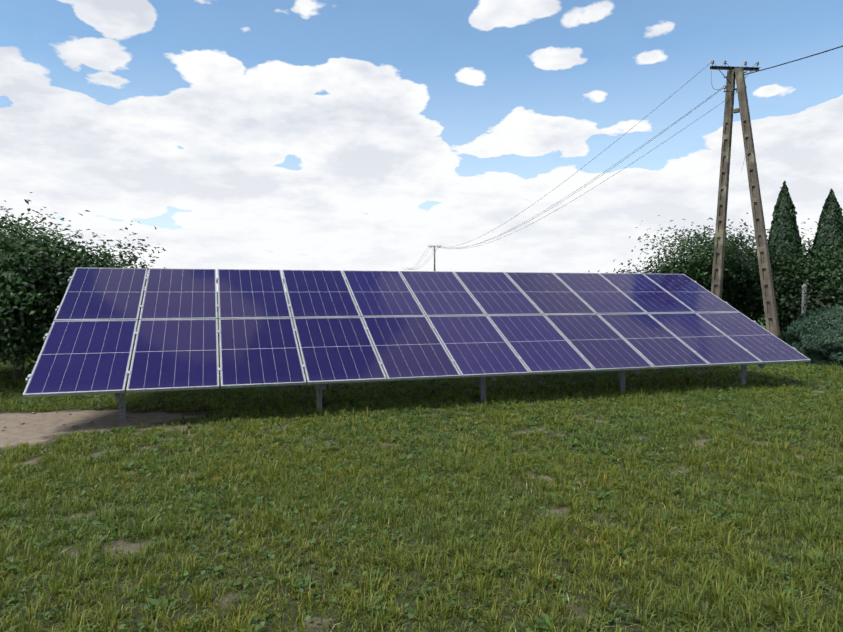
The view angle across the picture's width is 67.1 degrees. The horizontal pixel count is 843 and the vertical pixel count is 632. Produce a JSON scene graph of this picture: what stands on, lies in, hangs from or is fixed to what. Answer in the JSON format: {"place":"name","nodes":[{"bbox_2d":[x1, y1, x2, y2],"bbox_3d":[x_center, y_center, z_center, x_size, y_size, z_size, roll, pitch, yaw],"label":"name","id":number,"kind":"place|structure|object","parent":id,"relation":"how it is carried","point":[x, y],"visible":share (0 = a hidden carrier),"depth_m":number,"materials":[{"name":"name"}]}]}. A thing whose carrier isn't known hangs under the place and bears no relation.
{"place":"outdoors","nodes":[
{"label":"outdoors","id":0,"kind":"place"},
{"bbox_2d":[0,0,842,291],"label":"sky","id":1,"kind":"structure","parent":0,"point":[362,135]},
{"bbox_2d":[137,292,765,329],"bbox_3d":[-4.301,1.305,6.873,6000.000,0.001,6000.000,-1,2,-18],"label":"ground","id":2,"kind":"structure","parent":0,"point":[762,325],"depth_m":37.18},
{"bbox_2d":[0,192,165,377],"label":"bush","id":3,"kind":"object","parent":2,"relation":"on","point":[35,274],"visible":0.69,"depth_m":10.29,"materials":[{"name":"green plant"}]},
{"bbox_2d":[0,325,842,631],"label":"lawn grass","id":4,"kind":"structure","parent":2,"relation":"on","point":[752,511],"depth_m":4.56,"materials":[{"name":"green plant"}]},
{"bbox_2d":[0,332,842,631],"bbox_3d":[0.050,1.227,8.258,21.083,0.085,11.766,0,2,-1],"label":"grass blades","id":5,"kind":"object","parent":2,"relation":"on","point":[237,582],"visible":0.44,"depth_m":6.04,"materials":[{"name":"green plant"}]},
{"bbox_2d":[1,412,128,430],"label":"soil pebbles","id":6,"kind":"object","parent":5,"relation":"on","point":[74,426],"visible":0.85,"depth_m":7.48,"materials":[{"name":"brown"}]},
{"bbox_2d":[23,267,810,422],"bbox_3d":[0.539,0.317,10.046,11.300,2.132,3.070,-1,2,-18],"label":"solar array","id":7,"kind":"object","parent":5,"relation":"on","point":[482,325],"visible":0.94,"depth_m":9.39,"materials":[{"name":"glass"}]},
{"bbox_2d":[6,381,841,631],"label":"lawn straw","id":8,"kind":"object","parent":5,"relation":"on","point":[381,497],"visible":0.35,"depth_m":5.05,"materials":[{"name":"beige plant"}]},
{"bbox_2d":[8,368,841,631],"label":"weeds","id":9,"kind":"object","parent":5,"relation":"on","point":[154,602],"visible":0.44,"depth_m":5.64,"materials":[{"name":"green plant"}]},
{"bbox_2d":[428,245,440,270],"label":"utility pole","id":10,"kind":"object","parent":2,"relation":"on","point":[434,256],"visible":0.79,"depth_m":95.64,"materials":[{"name":"concrete"}]},
{"bbox_2d":[401,45,842,336],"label":"utility pole","id":11,"kind":"object","parent":2,"relation":"on","point":[766,279],"visible":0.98,"depth_m":17.78,"materials":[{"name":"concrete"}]},
{"bbox_2d":[588,213,784,312],"bbox_3d":[9.300,-1.271,21.663,5.678,4.249,6.282,-1,2,-18],"label":"shrub","id":12,"kind":"object","parent":2,"relation":"on","point":[697,266],"visible":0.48,"depth_m":20.68,"materials":[{"name":"green plant"}]},
{"bbox_2d":[686,218,828,330],"bbox_3d":[11.442,-1.168,22.139,5.969,4.013,5.816,-1,2,-18],"label":"shrub","id":13,"kind":"object","parent":2,"relation":"on","point":[778,256],"visible":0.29,"depth_m":20.74,"materials":[{"name":"green plant"}]},
{"bbox_2d":[765,181,801,331],"bbox_3d":[14.329,-2.296,25.090,1.476,6.082,1.587,-1,2,-18],"label":"thuja","id":14,"kind":"object","parent":2,"relation":"on","point":[784,213],"visible":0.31,"depth_m":24.77,"materials":[{"name":"green plant"}]},
{"bbox_2d":[736,237,842,335],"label":"shrub","id":15,"kind":"object","parent":2,"relation":"on","point":[826,296],"visible":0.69,"depth_m":19.35,"materials":[{"name":"green plant"}]},
{"bbox_2d":[752,239,842,327],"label":"shrub","id":16,"kind":"object","parent":2,"relation":"on","point":[811,263],"visible":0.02,"depth_m":20.93,"materials":[{"name":"green plant"}]},
{"bbox_2d":[801,284,806,313],"bbox_3d":[11.264,0.002,18.748,0.100,1.897,0.100,-1,2,-18],"label":"fence post","id":17,"kind":"object","parent":2,"relation":"on","point":[804,286],"visible":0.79,"depth_m":18.70,"materials":[{"name":"grey"}]},
{"bbox_2d":[777,298,842,365],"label":"juniper mound","id":18,"kind":"object","parent":2,"relation":"on","point":[814,336],"visible":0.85,"depth_m":13.56,"materials":[{"name":"green plant"}]},
{"bbox_2d":[802,244,842,266],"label":"shrub","id":19,"kind":"object","parent":2,"relation":"on","point":[831,247],"visible":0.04,"depth_m":23.41,"materials":[{"name":"green plant"}]},
{"bbox_2d":[810,188,842,261],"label":"thuja","id":20,"kind":"object","parent":2,"relation":"on","point":[830,222],"visible":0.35,"depth_m":25.30,"materials":[{"name":"green plant"}]}
]}

